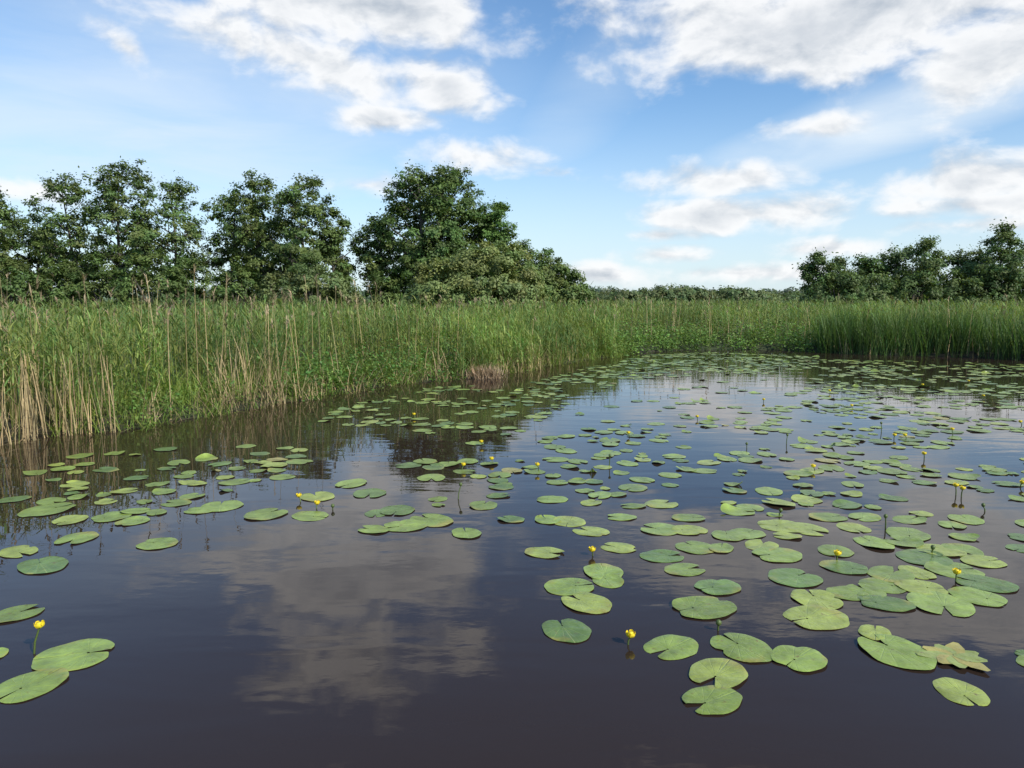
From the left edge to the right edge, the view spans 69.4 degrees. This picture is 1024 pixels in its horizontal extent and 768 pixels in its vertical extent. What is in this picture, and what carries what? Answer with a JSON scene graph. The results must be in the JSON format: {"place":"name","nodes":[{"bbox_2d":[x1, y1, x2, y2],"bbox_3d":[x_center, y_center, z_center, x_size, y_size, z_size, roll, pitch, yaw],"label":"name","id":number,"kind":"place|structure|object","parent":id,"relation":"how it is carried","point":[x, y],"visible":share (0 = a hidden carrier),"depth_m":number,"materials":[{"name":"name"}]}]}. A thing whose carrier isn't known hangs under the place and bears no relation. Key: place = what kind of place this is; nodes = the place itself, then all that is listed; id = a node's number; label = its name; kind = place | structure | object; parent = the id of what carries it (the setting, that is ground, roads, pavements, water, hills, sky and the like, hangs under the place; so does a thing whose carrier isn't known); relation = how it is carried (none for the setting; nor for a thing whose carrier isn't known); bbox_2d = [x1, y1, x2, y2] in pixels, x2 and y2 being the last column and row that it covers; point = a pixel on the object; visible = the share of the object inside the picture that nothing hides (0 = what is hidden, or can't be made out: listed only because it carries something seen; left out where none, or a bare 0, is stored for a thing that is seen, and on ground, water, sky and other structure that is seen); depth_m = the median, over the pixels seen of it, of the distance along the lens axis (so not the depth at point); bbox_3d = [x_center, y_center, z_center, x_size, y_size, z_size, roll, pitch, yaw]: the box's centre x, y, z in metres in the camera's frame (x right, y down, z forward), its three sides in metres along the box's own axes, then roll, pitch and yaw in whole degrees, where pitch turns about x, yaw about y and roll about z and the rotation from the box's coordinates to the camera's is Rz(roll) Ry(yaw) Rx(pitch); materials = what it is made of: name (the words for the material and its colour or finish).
{"place":"outdoors","nodes":[
{"label":"outdoors","id":0,"kind":"place"},
{"bbox_2d":[0,349,1023,767],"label":"water","id":1,"kind":"structure","parent":0,"point":[336,639],"depth_m":4.92,"materials":[{"name":"black liquid"}]},
{"bbox_2d":[33,620,44,653],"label":"yellow water lily","id":2,"kind":"object","parent":1,"relation":"on","point":[38,625],"visible":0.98,"depth_m":3.98,"materials":[{"name":"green plant"}]},
{"bbox_2d":[0,351,1023,714],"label":"water lily pads","id":3,"kind":"object","parent":1,"relation":"on","point":[54,665],"visible":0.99,"depth_m":5.84,"materials":[{"name":"green plant"}]},
{"bbox_2d":[589,546,595,555],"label":"yellow water lily","id":4,"kind":"object","parent":1,"relation":"on","point":[592,549],"visible":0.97,"depth_m":5.50,"materials":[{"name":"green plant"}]},
{"bbox_2d":[626,629,635,644],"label":"yellow water lily","id":5,"kind":"object","parent":1,"relation":"on","point":[631,633],"visible":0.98,"depth_m":4.08,"materials":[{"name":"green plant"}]},
{"bbox_2d":[716,619,721,630],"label":"yellow water lily","id":6,"kind":"object","parent":1,"relation":"on","point":[718,622],"visible":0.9,"depth_m":4.25,"materials":[{"name":"green plant"}]},
{"bbox_2d":[834,550,841,559],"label":"yellow water lily","id":7,"kind":"object","parent":1,"relation":"on","point":[837,553],"visible":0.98,"depth_m":5.39,"materials":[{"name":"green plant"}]},
{"bbox_2d":[953,483,958,494],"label":"yellow water lily","id":8,"kind":"object","parent":1,"relation":"on","point":[955,485],"visible":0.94,"depth_m":7.21,"materials":[{"name":"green plant"}]},
{"bbox_2d":[952,568,960,579],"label":"yellow water lily","id":9,"kind":"object","parent":1,"relation":"on","point":[956,571],"visible":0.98,"depth_m":5.02,"materials":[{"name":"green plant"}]},
{"bbox_2d":[960,486,965,496],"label":"yellow water lily","id":10,"kind":"object","parent":1,"relation":"on","point":[962,488],"visible":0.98,"depth_m":7.14,"materials":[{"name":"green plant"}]},
{"bbox_2d":[0,288,1023,443],"bbox_3d":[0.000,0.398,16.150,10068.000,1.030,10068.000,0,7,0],"label":"ground","id":11,"kind":"structure","parent":0,"point":[763,347],"depth_m":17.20,"materials":[{"name":"green plant"}]},
{"bbox_2d":[0,288,21,323],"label":"alder shrub","id":12,"kind":"object","parent":11,"relation":"on","point":[10,297],"visible":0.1,"depth_m":42.48,"materials":[{"name":"green plant"}]},
{"bbox_2d":[0,185,29,324],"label":"alder tree","id":13,"kind":"object","parent":11,"relation":"on","point":[8,225],"visible":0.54,"depth_m":42.46,"materials":[{"name":"green plant"}]},
{"bbox_2d":[0,257,57,330],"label":"alder shrub","id":14,"kind":"object","parent":11,"relation":"on","point":[19,276],"visible":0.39,"depth_m":41.12,"materials":[{"name":"green plant"}]},
{"bbox_2d":[1,210,65,308],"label":"alder tree","id":15,"kind":"object","parent":11,"relation":"on","point":[23,236],"visible":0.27,"depth_m":45.95,"materials":[{"name":"green plant"}]},
{"bbox_2d":[15,261,100,323],"bbox_3d":[-26.178,-5.026,42.699,4.550,4.325,4.076,0,7,0],"label":"alder shrub","id":16,"kind":"object","parent":11,"relation":"on","point":[58,272],"visible":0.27,"depth_m":42.05,"materials":[{"name":"green plant"}]},
{"bbox_2d":[20,170,115,314],"bbox_3d":[-26.488,-7.984,44.510,5.280,9.537,4.554,-5,9,-40],"label":"alder tree","id":17,"kind":"object","parent":11,"relation":"on","point":[59,253],"visible":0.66,"depth_m":43.71,"materials":[{"name":"green plant"}]},
{"bbox_2d":[57,251,143,324],"bbox_3d":[-23.709,-5.242,42.863,4.359,4.910,4.087,3,7,24],"label":"alder shrub","id":18,"kind":"object","parent":11,"relation":"on","point":[89,286],"visible":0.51,"depth_m":41.90,"materials":[{"name":"green plant"}]},
{"bbox_2d":[78,155,168,304],"bbox_3d":[-22.611,-8.132,43.458,5.364,10.070,5.761,0,7,0],"label":"alder tree","id":19,"kind":"object","parent":11,"relation":"on","point":[112,191],"visible":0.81,"depth_m":42.59,"materials":[{"name":"green plant"}]},
{"bbox_2d":[107,246,193,329],"bbox_3d":[-20.360,-5.236,41.650,4.852,5.131,4.360,0,7,0],"label":"alder shrub","id":20,"kind":"object","parent":11,"relation":"on","point":[122,290],"visible":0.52,"depth_m":41.21,"materials":[{"name":"green plant"}]},
{"bbox_2d":[121,170,212,304],"bbox_3d":[-21.105,-8.168,45.426,5.723,9.693,5.554,0,7,0],"label":"alder tree","id":21,"kind":"object","parent":11,"relation":"on","point":[191,231],"visible":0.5,"depth_m":44.59,"materials":[{"name":"green plant"}]},
{"bbox_2d":[153,251,228,328],"bbox_3d":[-18.532,-5.223,42.708,4.250,4.788,3.886,0,7,0],"label":"alder shrub","id":22,"kind":"object","parent":11,"relation":"on","point":[195,262],"visible":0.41,"depth_m":42.19,"materials":[{"name":"green plant"}]},
{"bbox_2d":[196,191,268,307],"bbox_3d":[-17.174,-7.724,45.700,4.726,8.750,4.456,0,7,0],"label":"alder tree","id":23,"kind":"object","parent":11,"relation":"on","point":[217,262],"visible":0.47,"depth_m":44.86,"materials":[{"name":"green plant"}]},
{"bbox_2d":[205,255,271,320],"bbox_3d":[-15.787,-5.082,42.651,4.144,4.654,4.046,0,7,0],"label":"alder shrub","id":24,"kind":"object","parent":11,"relation":"on","point":[221,291],"visible":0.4,"depth_m":41.96,"materials":[{"name":"green plant"}]},
{"bbox_2d":[219,168,301,297],"bbox_3d":[-14.925,-8.110,44.614,5.063,9.764,5.166,0,7,0],"label":"alder tree","id":25,"kind":"object","parent":11,"relation":"on","point":[254,208],"visible":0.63,"depth_m":43.48,"materials":[{"name":"green plant"}]},
{"bbox_2d":[251,170,353,301],"bbox_3d":[-12.454,-7.792,43.337,5.613,9.423,5.914,0,7,0],"label":"alder tree","id":26,"kind":"object","parent":11,"relation":"on","point":[290,257],"visible":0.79,"depth_m":42.37,"materials":[{"name":"green plant"}]},
{"bbox_2d":[248,263,366,331],"bbox_3d":[-11.370,-4.829,41.026,6.998,4.460,4.840,0,7,0],"label":"grey willow shrub","id":27,"kind":"object","parent":11,"relation":"on","point":[337,281],"visible":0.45,"depth_m":40.59,"materials":[{"name":"green plant"}]},
{"bbox_2d":[32,331,642,438],"bbox_3d":[-1.457,-0.772,19.276,3.534,1.173,21.200,4,8,33],"label":"sedge fringe","id":28,"kind":"object","parent":11,"relation":"on","point":[184,393],"visible":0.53,"depth_m":13.00,"materials":[{"name":"green plant"}]},
{"bbox_2d":[312,203,367,302],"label":"alder tree","id":29,"kind":"object","parent":11,"relation":"on","point":[346,269],"visible":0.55,"depth_m":44.08,"materials":[{"name":"green plant"}]},
{"bbox_2d":[349,212,406,306],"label":"alder tree","id":30,"kind":"object","parent":11,"relation":"on","point":[382,262],"visible":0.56,"depth_m":44.94,"materials":[{"name":"green plant"}]},
{"bbox_2d":[361,269,403,322],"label":"alder shrub","id":31,"kind":"object","parent":11,"relation":"on","point":[378,281],"visible":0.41,"depth_m":43.15,"materials":[{"name":"green plant"}]},
{"bbox_2d":[359,159,476,304],"bbox_3d":[-5.508,-8.321,44.695,6.860,10.174,5.883,1,7,10],"label":"oak tree","id":32,"kind":"object","parent":11,"relation":"on","point":[417,249],"visible":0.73,"depth_m":43.49,"materials":[{"name":"green plant"}]},
{"bbox_2d":[88,285,803,302],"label":"distant tree line","id":33,"kind":"object","parent":11,"relation":"on","point":[604,290],"visible":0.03,"depth_m":308.13,"materials":[{"name":"green plant"}]},
{"bbox_2d":[72,316,831,428],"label":"bank herbs","id":34,"kind":"object","parent":11,"relation":"on","point":[693,338],"visible":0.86,"depth_m":18.59,"materials":[{"name":"green plant"}]},
{"bbox_2d":[406,161,499,272],"bbox_3d":[-3.749,-8.637,45.972,6.508,10.508,6.666,0,7,0],"label":"oak tree","id":35,"kind":"object","parent":11,"relation":"on","point":[467,202],"visible":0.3,"depth_m":44.71,"materials":[{"name":"green plant"}]},
{"bbox_2d":[399,239,553,336],"bbox_3d":[-1.623,-4.490,35.648,7.607,5.191,5.886,0,7,0],"label":"willow bush","id":36,"kind":"object","parent":11,"relation":"on","point":[458,279],"visible":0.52,"depth_m":34.46,"materials":[{"name":"green plant"}]},
{"bbox_2d":[477,199,518,299],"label":"poplar tree","id":37,"kind":"object","parent":11,"relation":"on","point":[495,216],"visible":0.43,"depth_m":44.78,"materials":[{"name":"green plant"}]},
{"bbox_2d":[0,265,1018,454],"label":"dry reed stems","id":38,"kind":"object","parent":11,"relation":"on","point":[487,374],"visible":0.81,"depth_m":13.13,"materials":[{"name":"plant"}]},
{"bbox_2d":[487,239,596,324],"bbox_3d":[1.410,-5.296,40.907,6.808,5.503,5.106,6,9,41],"label":"willow bush","id":39,"kind":"object","parent":11,"relation":"on","point":[560,283],"visible":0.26,"depth_m":39.56,"materials":[{"name":"green plant"}]},
{"bbox_2d":[582,283,807,304],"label":"distant trees","id":40,"kind":"object","parent":11,"relation":"on","point":[687,293],"visible":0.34,"depth_m":156.08,"materials":[{"name":"green plant"}]},
{"bbox_2d":[792,247,839,302],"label":"alder tree","id":41,"kind":"object","parent":11,"relation":"on","point":[810,268],"visible":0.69,"depth_m":68.94,"materials":[{"name":"green plant"}]},
{"bbox_2d":[821,252,854,293],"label":"alder tree","id":42,"kind":"object","parent":11,"relation":"on","point":[840,262],"visible":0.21,"depth_m":70.48,"materials":[{"name":"green plant"}]},
{"bbox_2d":[848,252,896,302],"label":"alder tree","id":43,"kind":"object","parent":11,"relation":"on","point":[867,265],"visible":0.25,"depth_m":70.56,"materials":[{"name":"green plant"}]},
{"bbox_2d":[875,243,919,298],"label":"alder tree","id":44,"kind":"object","parent":11,"relation":"on","point":[895,259],"visible":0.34,"depth_m":70.70,"materials":[{"name":"green plant"}]},
{"bbox_2d":[795,268,1023,317],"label":"alder shrub","id":45,"kind":"object","parent":11,"relation":"on","point":[861,290],"visible":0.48,"depth_m":66.17,"materials":[{"name":"green plant"}]},
{"bbox_2d":[808,302,1023,359],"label":"cattail stand","id":46,"kind":"object","parent":11,"relation":"on","point":[918,337],"visible":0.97,"depth_m":25.04,"materials":[{"name":"green plant"}]},
{"bbox_2d":[895,234,952,303],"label":"alder tree","id":47,"kind":"object","parent":11,"relation":"on","point":[932,264],"visible":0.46,"depth_m":68.48,"materials":[{"name":"green plant"}]},
{"bbox_2d":[938,244,989,300],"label":"alder tree","id":48,"kind":"object","parent":11,"relation":"on","point":[956,259],"visible":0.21,"depth_m":70.54,"materials":[{"name":"green plant"}]},
{"bbox_2d":[948,245,997,295],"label":"alder tree","id":49,"kind":"object","parent":11,"relation":"on","point":[975,260],"visible":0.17,"depth_m":69.54,"materials":[{"name":"green plant"}]},
{"bbox_2d":[968,216,1023,302],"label":"alder tree","id":50,"kind":"object","parent":11,"relation":"on","point":[1004,235],"visible":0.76,"depth_m":66.38,"materials":[{"name":"green plant"}]},
{"bbox_2d":[997,248,1023,299],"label":"alder tree","id":51,"kind":"object","parent":11,"relation":"on","point":[1022,289],"visible":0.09,"depth_m":69.04,"materials":[{"name":"green plant"}]},
{"bbox_2d":[0,0,1023,294],"label":"sky","id":52,"kind":"structure","parent":0,"point":[709,144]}
]}

